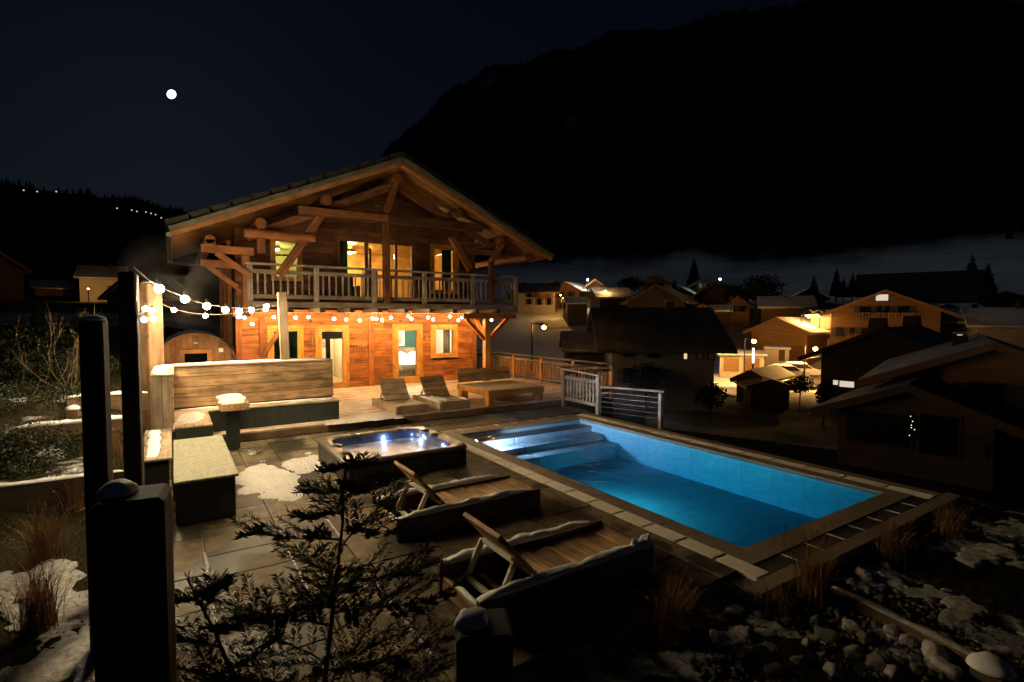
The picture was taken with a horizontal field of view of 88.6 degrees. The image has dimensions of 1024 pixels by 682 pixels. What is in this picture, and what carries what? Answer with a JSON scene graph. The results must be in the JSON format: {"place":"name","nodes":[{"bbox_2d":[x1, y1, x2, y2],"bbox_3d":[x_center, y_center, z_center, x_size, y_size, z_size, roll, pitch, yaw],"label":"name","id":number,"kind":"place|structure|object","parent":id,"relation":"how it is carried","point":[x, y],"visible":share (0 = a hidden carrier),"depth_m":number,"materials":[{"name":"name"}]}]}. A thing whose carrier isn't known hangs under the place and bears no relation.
{"place":"outdoors","nodes":[
{"label":"outdoors","id":0,"kind":"place"},
{"bbox_2d":[0,0,1023,255],"bbox_3d":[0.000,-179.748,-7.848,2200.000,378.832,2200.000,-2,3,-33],"label":"mountain","id":1,"kind":"structure","parent":0,"point":[666,162],"depth_m":432.25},
{"bbox_2d":[0,0,1023,259],"bbox_3d":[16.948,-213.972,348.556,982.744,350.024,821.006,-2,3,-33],"label":"forest","id":2,"kind":"object","parent":1,"relation":"on","point":[966,228],"visible":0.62,"depth_m":411.00,"materials":[{"name":"plant"}]},
{"bbox_2d":[0,207,1023,681],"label":"ground","id":3,"kind":"structure","parent":0,"point":[42,245],"depth_m":36.62,"materials":[{"name":"snow"}]},
{"bbox_2d":[0,251,32,302],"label":"house","id":4,"kind":"structure","parent":3,"relation":"on","point":[12,272],"depth_m":72.38,"materials":[{"name":"brown wood"}]},
{"bbox_2d":[0,456,58,479],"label":"shrub","id":5,"kind":"object","parent":3,"relation":"on","point":[18,467],"visible":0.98,"depth_m":7.75,"materials":[{"name":"green plant"}]},
{"bbox_2d":[0,323,78,360],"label":"shrub","id":6,"kind":"object","parent":3,"relation":"on","point":[20,338],"visible":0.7,"depth_m":15.10,"materials":[{"name":"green plant"}]},
{"bbox_2d":[0,429,78,472],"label":"shrub","id":7,"kind":"object","parent":3,"relation":"on","point":[41,444],"visible":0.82,"depth_m":8.28,"materials":[{"name":"green plant"}]},
{"bbox_2d":[0,379,80,412],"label":"shrub","id":8,"kind":"object","parent":3,"relation":"on","point":[78,391],"visible":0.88,"depth_m":9.67,"materials":[{"name":"green plant"}]},
{"bbox_2d":[0,419,82,458],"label":"shrub","id":9,"kind":"object","parent":3,"relation":"on","point":[44,439],"visible":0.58,"depth_m":8.56,"materials":[{"name":"green plant"}]},
{"bbox_2d":[0,498,85,567],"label":"grass clump","id":10,"kind":"object","parent":3,"relation":"on","point":[47,541],"visible":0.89,"depth_m":6.01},
{"bbox_2d":[0,537,86,640],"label":"grass clump","id":11,"kind":"object","parent":3,"relation":"on","point":[37,615],"visible":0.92,"depth_m":4.69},
{"bbox_2d":[0,559,89,643],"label":"snow patch","id":12,"kind":"object","parent":3,"relation":"on","point":[70,612],"visible":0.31,"depth_m":5.27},
{"bbox_2d":[0,618,94,681],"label":"snow patch","id":13,"kind":"object","parent":3,"relation":"on","point":[62,660],"visible":0.58,"depth_m":4.24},
{"bbox_2d":[27,279,73,295],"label":"cabin","id":14,"kind":"object","parent":3,"relation":"on","point":[48,288],"visible":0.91,"depth_m":97.84,"materials":[{"name":"brown wood"}]},
{"bbox_2d":[5,299,97,388],"bbox_3d":[-9.485,0.043,11.068,1.215,2.179,1.532,1,3,26],"label":"bare shrub","id":15,"kind":"object","parent":3,"relation":"on","point":[69,373],"visible":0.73,"depth_m":11.09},
{"bbox_2d":[0,347,120,382],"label":"shrub","id":16,"kind":"object","parent":3,"relation":"on","point":[30,367],"visible":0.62,"depth_m":12.05,"materials":[{"name":"green plant"}]},
{"bbox_2d":[0,470,123,514],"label":"timber edging","id":17,"kind":"object","parent":3,"relation":"on","point":[15,497],"visible":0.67,"depth_m":7.30,"materials":[{"name":"brown wood"}]},
{"bbox_2d":[0,343,123,681],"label":"grass","id":18,"kind":"structure","parent":3,"relation":"on","point":[47,475],"depth_m":7.92,"materials":[{"name":"green plant"}]},
{"bbox_2d":[10,415,122,455],"bbox_3d":[-7.494,1.618,9.074,1.702,0.576,0.150,-2,3,-36],"label":"timber edging","id":19,"kind":"object","parent":3,"relation":"on","point":[73,425],"visible":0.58,"depth_m":8.86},
{"bbox_2d":[78,315,112,649],"bbox_3d":[-3.491,1.418,4.448,0.187,3.278,0.194,-2,3,-33],"label":"timber post","id":20,"kind":"object","parent":3,"relation":"on","point":[95,399],"visible":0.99,"depth_m":4.34,"materials":[{"name":"wood"}]},
{"bbox_2d":[73,264,127,301],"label":"house","id":21,"kind":"structure","parent":3,"relation":"on","point":[98,280],"depth_m":91.01,"materials":[{"name":"paint"}]},
{"bbox_2d":[66,391,147,410],"bbox_3d":[-7.960,1.204,10.356,1.273,0.430,0.239,-2,3,-33],"label":"timber edging","id":22,"kind":"object","parent":3,"relation":"on","point":[116,398],"visible":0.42,"depth_m":10.36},
{"bbox_2d":[118,272,144,485],"bbox_3d":[-4.120,1.132,5.714,0.160,3.740,0.160,-1,3,-24],"label":"timber post","id":23,"kind":"object","parent":3,"relation":"on","point":[131,389],"visible":0.52,"depth_m":5.62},
{"bbox_2d":[89,478,176,681],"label":"timber post","id":24,"kind":"object","parent":3,"relation":"on","point":[132,568],"visible":1,"depth_m":2.01,"materials":[{"name":"black wood"}]},
{"bbox_2d":[97,270,198,305],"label":"house","id":25,"kind":"structure","parent":3,"relation":"on","point":[110,294],"depth_m":77.41,"materials":[{"name":"brown wood"}]},
{"bbox_2d":[139,281,163,429],"bbox_3d":[-7.934,0.714,11.577,0.341,4.063,0.340,1,3,22],"label":"timber post","id":26,"kind":"object","parent":3,"relation":"on","point":[152,343],"visible":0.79,"depth_m":11.40,"materials":[{"name":"brown wood"}]},
{"bbox_2d":[132,267,280,321],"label":"string lights","id":27,"kind":"object","parent":26,"relation":"hanging from","point":[160,288],"visible":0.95,"depth_m":8.37,"materials":[{"name":"white"}]},
{"bbox_2d":[164,329,235,382],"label":"barrel sauna","id":28,"kind":"structure","parent":3,"relation":"on","point":[190,351],"depth_m":16.31,"materials":[{"name":"brown wood"}]},
{"bbox_2d":[174,566,341,681],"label":"evergreen","id":29,"kind":"object","parent":3,"relation":"on","point":[203,592],"visible":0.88,"depth_m":2.55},
{"bbox_2d":[176,451,473,681],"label":"evergreen","id":30,"kind":"object","parent":3,"relation":"on","point":[323,599],"visible":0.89,"depth_m":3.00,"materials":[{"name":"plant"}]},
{"bbox_2d":[164,152,554,387],"bbox_3d":[-5.893,-0.592,20.683,12.803,11.479,8.262,-2,3,-33],"label":"chalet","id":31,"kind":"object","parent":3,"relation":"on","point":[400,207],"visible":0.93,"depth_m":18.33,"materials":[{"name":"brown wood"}]},
{"bbox_2d":[267,326,303,362],"bbox_3d":[-7.530,0.143,17.461,1.120,1.310,0.240,-2,3,-33],"label":"window","id":32,"kind":"structure","parent":31,"relation":"in","point":[270,329],"depth_m":17.54,"materials":[{"name":"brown wood"}]},
{"bbox_2d":[270,239,302,280],"bbox_3d":[-7.471,-2.710,17.375,0.980,1.440,0.240,-2,3,-33],"label":"window","id":33,"kind":"structure","parent":31,"relation":"in","point":[272,241],"depth_m":17.19,"materials":[{"name":"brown wood"}]},
{"bbox_2d":[315,325,349,387],"bbox_3d":[-6.265,0.551,18.305,1.140,2.198,0.230,-2,3,-33],"label":"door","id":34,"kind":"structure","parent":31,"relation":"in","point":[345,382],"depth_m":18.43,"materials":[{"name":"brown wood"}]},
{"bbox_2d":[334,234,416,302],"bbox_3d":[-4.915,-2.565,19.065,3.020,2.318,0.195,-2,3,-33],"label":"window","id":35,"kind":"structure","parent":31,"relation":"in","point":[337,238],"depth_m":18.89,"materials":[{"name":"brown wood"}]},
{"bbox_2d":[399,347,415,376],"bbox_3d":[-4.221,0.865,22.488,1.900,1.110,2.040,-2,3,-33],"label":"bed","id":36,"kind":"object","parent":31,"relation":"on","point":[407,367],"visible":0.48,"depth_m":21.89,"materials":[{"name":"white wood"}]},
{"bbox_2d":[392,324,422,382],"bbox_3d":[-3.948,0.476,19.804,1.200,2.218,0.230,-2,3,-33],"label":"door","id":37,"kind":"structure","parent":31,"relation":"in","point":[418,328],"depth_m":19.83,"materials":[{"name":"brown wood"}]},
{"bbox_2d":[431,324,458,357],"bbox_3d":[-2.670,0.001,20.606,1.160,1.300,0.240,-2,3,-33],"label":"window","id":38,"kind":"structure","parent":31,"relation":"in","point":[453,327],"depth_m":20.58,"materials":[{"name":"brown wood"}]},
{"bbox_2d":[430,244,459,293],"bbox_3d":[-2.645,-2.792,20.500,1.240,1.910,0.240,-2,3,-33],"label":"window","id":39,"kind":"structure","parent":31,"relation":"in","point":[432,246],"depth_m":20.41,"materials":[{"name":"brown wood"}]},
{"bbox_2d":[144,375,614,442],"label":"deck","id":40,"kind":"structure","parent":3,"relation":"on","point":[526,401],"depth_m":14.74,"materials":[{"name":"brown wood"}]},
{"bbox_2d":[372,378,428,414],"bbox_3d":[-3.042,1.453,14.155,0.900,0.761,1.860,-2,3,-33],"label":"sun lounger","id":41,"kind":"object","parent":40,"relation":"on","point":[396,399],"visible":1,"depth_m":14.17,"materials":[{"name":"brown wood"}]},
{"bbox_2d":[413,375,469,410],"bbox_3d":[-2.033,1.425,14.808,0.935,0.761,1.860,-2,3,-33],"label":"sun lounger","id":42,"kind":"object","parent":40,"relation":"on","point":[437,396],"visible":1,"depth_m":14.79,"materials":[{"name":"brown wood"}]},
{"bbox_2d":[456,366,543,405],"bbox_3d":[-0.384,1.323,15.860,1.920,0.873,1.998,-2,3,-33],"label":"daybed","id":43,"kind":"object","parent":40,"relation":"on","point":[489,391],"visible":0.99,"depth_m":15.92,"materials":[{"name":"brown wood"}]},
{"bbox_2d":[477,349,615,399],"bbox_3d":[-0.787,1.131,21.262,2.280,1.185,11.710,-2,3,-33],"label":"deck railing","id":44,"kind":"object","parent":40,"relation":"on","point":[609,375],"visible":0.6,"depth_m":19.57,"materials":[{"name":"brown wood"}]},
{"bbox_2d":[385,646,455,681],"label":"evergreen","id":45,"kind":"object","parent":3,"relation":"on","point":[406,667],"visible":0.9,"depth_m":2.85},
{"bbox_2d":[454,607,512,681],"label":"timber post","id":46,"kind":"object","parent":3,"relation":"on","point":[484,644],"visible":1,"depth_m":2.49,"materials":[{"name":"black wood"}]},
{"bbox_2d":[512,281,560,313],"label":"house","id":47,"kind":"structure","parent":3,"relation":"on","point":[537,298],"depth_m":107.74,"materials":[{"name":"paint"}]},
{"bbox_2d":[557,281,589,308],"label":"chalet","id":48,"kind":"object","parent":3,"relation":"on","point":[570,289],"visible":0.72,"depth_m":110.87,"materials":[{"name":"brown wood"}]},
{"bbox_2d":[561,297,589,325],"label":"shed","id":49,"kind":"structure","parent":3,"relation":"on","point":[574,310],"depth_m":99.16,"materials":[{"name":"brown wood"}]},
{"bbox_2d":[561,368,601,415],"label":"gate panel","id":50,"kind":"structure","parent":3,"relation":"on","point":[596,399],"depth_m":15.04,"materials":[{"name":"grey wood"}]},
{"bbox_2d":[559,331,604,389],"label":"shed","id":51,"kind":"structure","parent":3,"relation":"on","point":[578,345],"depth_m":46.67,"materials":[{"name":"brown wood"}]},
{"bbox_2d":[588,287,633,306],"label":"house","id":52,"kind":"structure","parent":3,"relation":"on","point":[611,297],"depth_m":104.81,"materials":[{"name":"brown wood"}]},
{"bbox_2d":[600,385,665,429],"bbox_3d":[3.170,2.034,13.877,1.849,1.625,0.170,2,3,40],"label":"wire fence","id":53,"kind":"object","parent":3,"relation":"on","point":[660,397],"visible":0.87,"depth_m":13.38,"materials":[{"name":"grey wood"}]},
{"bbox_2d":[622,361,670,414],"bbox_3d":[9.358,3.301,36.942,3.346,3.783,3.390,-2,3,-33],"label":"bushy tree","id":54,"kind":"object","parent":3,"relation":"on","point":[647,379],"visible":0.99,"depth_m":36.57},
{"bbox_2d":[586,647,717,681],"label":"snow patch","id":55,"kind":"object","parent":3,"relation":"on","point":[663,662],"visible":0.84,"depth_m":4.18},
{"bbox_2d":[618,284,702,306],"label":"house","id":56,"kind":"structure","parent":3,"relation":"on","point":[653,295],"depth_m":88.79,"materials":[{"name":"brown wood"}]},
{"bbox_2d":[586,300,737,411],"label":"house","id":57,"kind":"structure","parent":3,"relation":"on","point":[684,345],"depth_m":41.60,"materials":[{"name":"brown wood"}]},
{"bbox_2d":[612,560,719,647],"bbox_3d":[1.386,2.310,4.579,0.896,0.666,0.909,-2,3,-33],"label":"grass clump","id":58,"kind":"object","parent":3,"relation":"on","point":[669,633],"visible":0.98,"depth_m":4.55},
{"bbox_2d":[694,382,728,419],"bbox_3d":[14.256,4.590,37.602,2.444,3.502,2.445,-2,3,-33],"label":"bushy tree","id":59,"kind":"object","parent":3,"relation":"on","point":[710,399],"visible":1,"depth_m":37.29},
{"bbox_2d":[695,630,740,666],"bbox_3d":[1.816,2.601,4.503,0.628,0.041,0.326,-2,3,-40],"label":"snow patch","id":60,"kind":"object","parent":3,"relation":"on","point":[718,649],"visible":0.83,"depth_m":4.45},
{"bbox_2d":[692,281,753,306],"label":"house","id":61,"kind":"structure","parent":3,"relation":"on","point":[711,293],"depth_m":104.52,"materials":[{"name":"brown wood"}]},
{"bbox_2d":[725,296,756,326],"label":"house","id":62,"kind":"structure","parent":3,"relation":"on","point":[742,313],"depth_m":91.55,"materials":[{"name":"brown wood"}]},
{"bbox_2d":[717,350,767,377],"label":"garage","id":63,"kind":"structure","parent":3,"relation":"on","point":[730,365],"depth_m":62.62,"materials":[{"name":"paint"}]},
{"bbox_2d":[723,572,773,610],"bbox_3d":[2.272,2.458,5.102,0.471,0.325,0.454,1,3,13],"label":"grass clump","id":64,"kind":"object","parent":3,"relation":"on","point":[743,598],"visible":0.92,"depth_m":5.11,"materials":[{"name":"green plant"}]},
{"bbox_2d":[722,614,795,658],"bbox_3d":[2.137,2.597,4.626,0.790,0.039,0.509,-2,3,-33],"label":"snow patch","id":65,"kind":"object","parent":3,"relation":"on","point":[761,630],"visible":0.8,"depth_m":4.66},
{"bbox_2d":[729,364,795,402],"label":"shed","id":66,"kind":"structure","parent":3,"relation":"on","point":[778,372],"depth_m":46.38,"materials":[{"name":"brown wood"}]},
{"bbox_2d":[739,269,786,301],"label":"bushy tree","id":67,"kind":"object","parent":3,"relation":"on","point":[757,288],"visible":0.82,"depth_m":96.19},
{"bbox_2d":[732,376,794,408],"bbox_3d":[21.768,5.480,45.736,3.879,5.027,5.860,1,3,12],"label":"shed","id":68,"kind":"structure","parent":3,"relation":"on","point":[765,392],"depth_m":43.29,"materials":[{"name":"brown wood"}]},
{"bbox_2d":[751,574,801,619],"bbox_3d":[2.537,2.441,4.970,0.437,0.368,0.583,-2,3,-33],"label":"grass clump","id":69,"kind":"object","parent":3,"relation":"on","point":[775,606],"visible":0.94,"depth_m":4.98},
{"bbox_2d":[764,344,790,365],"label":"garage","id":70,"kind":"structure","parent":3,"relation":"on","point":[779,354],"depth_m":66.22,"materials":[{"name":"paint"}]},
{"bbox_2d":[743,317,829,364],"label":"barn","id":71,"kind":"structure","parent":3,"relation":"on","point":[795,334],"depth_m":70.72,"materials":[{"name":"brown wood"}]},
{"bbox_2d":[756,294,817,323],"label":"barn","id":72,"kind":"structure","parent":3,"relation":"on","point":[771,307],"depth_m":85.78,"materials":[{"name":"brown wood"}]},
{"bbox_2d":[774,522,857,614],"bbox_3d":[2.962,2.218,5.168,0.748,0.797,0.827,-2,3,-33],"label":"grass clump","id":73,"kind":"object","parent":3,"relation":"on","point":[810,589],"visible":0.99,"depth_m":5.17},
{"bbox_2d":[640,511,1023,681],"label":"gravel","id":74,"kind":"structure","parent":3,"relation":"on","point":[909,617],"depth_m":4.60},
{"bbox_2d":[828,640,872,681],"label":"grass clump","id":75,"kind":"object","parent":3,"relation":"on","point":[841,668],"visible":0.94,"depth_m":4.09,"materials":[{"name":"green plant"}]},
{"bbox_2d":[827,572,909,593],"bbox_3d":[3.799,2.550,5.584,0.841,0.049,0.420,0,3,-8],"label":"snow patch","id":76,"kind":"object","parent":3,"relation":"on","point":[886,579],"visible":0.8,"depth_m":5.53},
{"bbox_2d":[797,314,952,399],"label":"house","id":77,"kind":"structure","parent":3,"relation":"on","point":[846,364],"depth_m":43.99,"materials":[{"name":"black"}]},
{"bbox_2d":[818,289,958,344],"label":"hotel","id":78,"kind":"structure","parent":3,"relation":"on","point":[849,320],"depth_m":66.83,"materials":[{"name":"brown wood"}]},
{"bbox_2d":[865,512,934,569],"bbox_3d":[4.413,2.281,6.035,0.693,0.596,0.772,-2,3,-33],"label":"grass clump","id":79,"kind":"object","parent":3,"relation":"on","point":[890,553],"visible":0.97,"depth_m":6.02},
{"bbox_2d":[831,586,972,670],"bbox_3d":[3.484,2.589,4.700,0.086,0.257,1.298,-1,3,-24],"label":"timber edging","id":80,"kind":"object","parent":3,"relation":"on","point":[886,616],"visible":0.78,"depth_m":4.69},
{"bbox_2d":[899,413,924,453],"bbox_3d":[15.834,3.632,20.784,0.852,1.672,0.808,0,3,-10],"label":"fairy light tree","id":81,"kind":"object","parent":3,"relation":"on","point":[911,431],"visible":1,"depth_m":20.64,"materials":[{"name":"black plant"}]},
{"bbox_2d":[808,375,1023,491],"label":"annex","id":82,"kind":"object","parent":3,"relation":"on","point":[955,422],"visible":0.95,"depth_m":22.95,"materials":[{"name":"brown wood"}]},
{"bbox_2d":[844,407,917,450],"bbox_3d":[16.798,3.984,23.974,2.780,1.580,0.120,2,3,44],"label":"window","id":83,"kind":"structure","parent":82,"relation":"in","point":[873,427],"depth_m":24.04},
{"bbox_2d":[916,411,961,459],"bbox_3d":[18.297,4.048,22.515,1.480,1.880,0.120,2,3,44],"label":"window","id":84,"kind":"structure","parent":82,"relation":"in","point":[941,433],"depth_m":22.47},
{"bbox_2d":[856,270,992,301],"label":"barn","id":85,"kind":"structure","parent":3,"relation":"on","point":[962,285],"depth_m":93.43,"materials":[{"name":"paint"}]},
{"bbox_2d":[892,584,963,607],"bbox_3d":[4.225,2.571,5.296,0.718,0.033,0.383,-1,3,-12],"label":"snow patch","id":86,"kind":"object","parent":3,"relation":"on","point":[927,592],"visible":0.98,"depth_m":5.33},
{"bbox_2d":[921,639,950,662],"bbox_3d":[3.500,2.592,4.339,0.186,0.175,0.285,1,3,28],"label":"stone","id":87,"kind":"object","parent":3,"relation":"on","point":[928,648],"visible":0.62,"depth_m":4.31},
{"bbox_2d":[855,332,1023,478],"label":"house","id":88,"kind":"structure","parent":3,"relation":"on","point":[990,368],"depth_m":24.68,"materials":[{"name":"brown wood"}]},
{"bbox_2d":[967,380,1006,449],"bbox_3d":[22.164,3.482,24.561,1.380,3.180,0.120,2,3,40],"label":"window","id":89,"kind":"structure","parent":88,"relation":"in","point":[995,391],"depth_m":24.41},
{"bbox_2d":[927,654,964,681],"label":"stone","id":90,"kind":"object","parent":3,"relation":"on","point":[937,664],"visible":0.96,"depth_m":4.12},
{"bbox_2d":[922,493,973,539],"bbox_3d":[5.646,2.278,6.804,0.585,0.535,0.678,0,3,-6],"label":"grass clump","id":91,"kind":"object","parent":3,"relation":"on","point":[944,523],"visible":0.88,"depth_m":6.77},
{"bbox_2d":[937,596,991,631],"bbox_3d":[4.288,2.581,4.976,0.386,0.041,0.863,2,3,43],"label":"snow patch","id":92,"kind":"object","parent":3,"relation":"on","point":[961,609],"visible":0.99,"depth_m":4.96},
{"bbox_2d":[940,304,1007,336],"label":"house","id":93,"kind":"structure","parent":3,"relation":"on","point":[949,326],"depth_m":67.48,"materials":[{"name":"black"}]},
{"bbox_2d":[954,542,1023,568],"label":"snow patch","id":94,"kind":"object","parent":3,"relation":"on","point":[983,554],"visible":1,"depth_m":6.17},
{"bbox_2d":[957,305,1023,347],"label":"house","id":95,"kind":"structure","parent":3,"relation":"on","point":[1005,324],"depth_m":59.15,"materials":[{"name":"grey metal"}]},
{"bbox_2d":[965,651,1017,681],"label":"stone","id":96,"kind":"object","parent":3,"relation":"on","point":[986,666],"visible":1,"depth_m":3.98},
{"bbox_2d":[971,517,1023,547],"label":"snow patch","id":97,"kind":"object","parent":3,"relation":"on","point":[1001,530],"visible":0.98,"depth_m":6.88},
{"bbox_2d":[972,631,1023,656],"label":"snow patch","id":98,"kind":"object","parent":3,"relation":"on","point":[1012,643],"visible":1,"depth_m":4.50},
{"bbox_2d":[973,429,1023,486],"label":"bushy tree","id":99,"kind":"object","parent":3,"relation":"on","point":[1000,452],"visible":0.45,"depth_m":21.46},
{"bbox_2d":[973,291,1023,305],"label":"house","id":100,"kind":"structure","parent":3,"relation":"on","point":[1005,298],"depth_m":81.59,"materials":[{"name":"brown wood"}]},
{"bbox_2d":[0,0,1023,211],"label":"sky","id":101,"kind":"structure","parent":0,"point":[270,94],"materials":[{"name":"black"}]},
{"bbox_2d":[173,406,961,681],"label":"terrace","id":102,"kind":"structure","parent":0,"point":[717,562],"depth_m":6.15,"materials":[{"name":"tile"}]},
{"bbox_2d":[144,428,172,516],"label":"planter wall","id":103,"kind":"structure","parent":102,"relation":"on","point":[158,462],"depth_m":7.64,"materials":[{"name":"brown wood"}]},
{"bbox_2d":[173,435,238,526],"bbox_3d":[-4.690,2.013,7.953,0.730,0.585,2.750,-2,3,-33],"label":"table","id":104,"kind":"object","parent":102,"relation":"on","point":[205,472],"visible":1,"depth_m":6.95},
{"bbox_2d":[215,393,249,450],"bbox_3d":[-5.739,1.655,10.752,0.577,1.054,1.450,-2,3,-33],"label":"side table","id":105,"kind":"object","parent":102,"relation":"on","point":[231,405],"visible":0.98,"depth_m":10.46,"materials":[{"name":"brown wood"}]},
{"bbox_2d":[150,358,339,457],"bbox_3d":[-5.492,1.316,11.335,3.730,1.681,2.515,-2,3,-33],"label":"corner bench","id":106,"kind":"object","parent":102,"relation":"on","point":[275,392],"visible":0.93,"depth_m":11.90,"materials":[{"name":"brown wood"}]},
{"bbox_2d":[277,292,289,362],"bbox_3d":[-5.463,-0.309,12.544,0.249,1.723,0.120,-2,3,-33],"label":"timber post","id":107,"kind":"object","parent":106,"relation":"on","point":[283,330],"visible":1,"depth_m":12.49,"materials":[{"name":"brown wood"}]},
{"bbox_2d":[235,460,302,501],"bbox_3d":[-4.017,2.250,8.610,1.030,0.057,2.652,-2,3,-33],"label":"snow patch","id":108,"kind":"object","parent":102,"relation":"on","point":[272,481],"visible":0.92,"depth_m":8.38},
{"bbox_2d":[281,452,323,473],"bbox_3d":[-3.813,2.216,9.613,0.799,0.038,1.537,-2,3,-33],"label":"snow patch","id":109,"kind":"object","parent":102,"relation":"on","point":[302,465],"visible":0.88,"depth_m":9.43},
{"bbox_2d":[317,426,466,483],"bbox_3d":[-2.252,2.034,9.720,2.210,0.428,2.130,-2,3,-33],"label":"hot tub","id":110,"kind":"object","parent":102,"relation":"on","point":[419,449],"visible":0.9,"depth_m":9.43,"materials":[{"name":"wood"}]},
{"bbox_2d":[375,461,540,542],"bbox_3d":[-0.699,1.955,7.076,2.080,0.776,0.902,-2,3,-33],"label":"sun lounger","id":111,"kind":"object","parent":102,"relation":"on","point":[438,508],"visible":0.88,"depth_m":6.90,"materials":[{"name":"brown wood"}]},
{"bbox_2d":[437,512,653,624],"bbox_3d":[0.387,2.034,5.259,2.106,0.776,0.901,-2,3,-33],"label":"sun lounger","id":112,"kind":"object","parent":102,"relation":"on","point":[566,563],"visible":0.97,"depth_m":5.09,"materials":[{"name":"brown wood"}]},
{"bbox_2d":[466,420,878,547],"bbox_3d":[2.236,2.913,10.020,3.960,1.405,7.480,-2,3,-33],"label":"pool basin","id":113,"kind":"object","parent":102,"relation":"in","point":[675,483],"visible":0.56,"depth_m":10.33,"materials":[{"name":"blue"}]},
{"bbox_2d":[534,317,820,394],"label":"road","id":114,"kind":"structure","parent":0,"point":[737,340],"depth_m":84.59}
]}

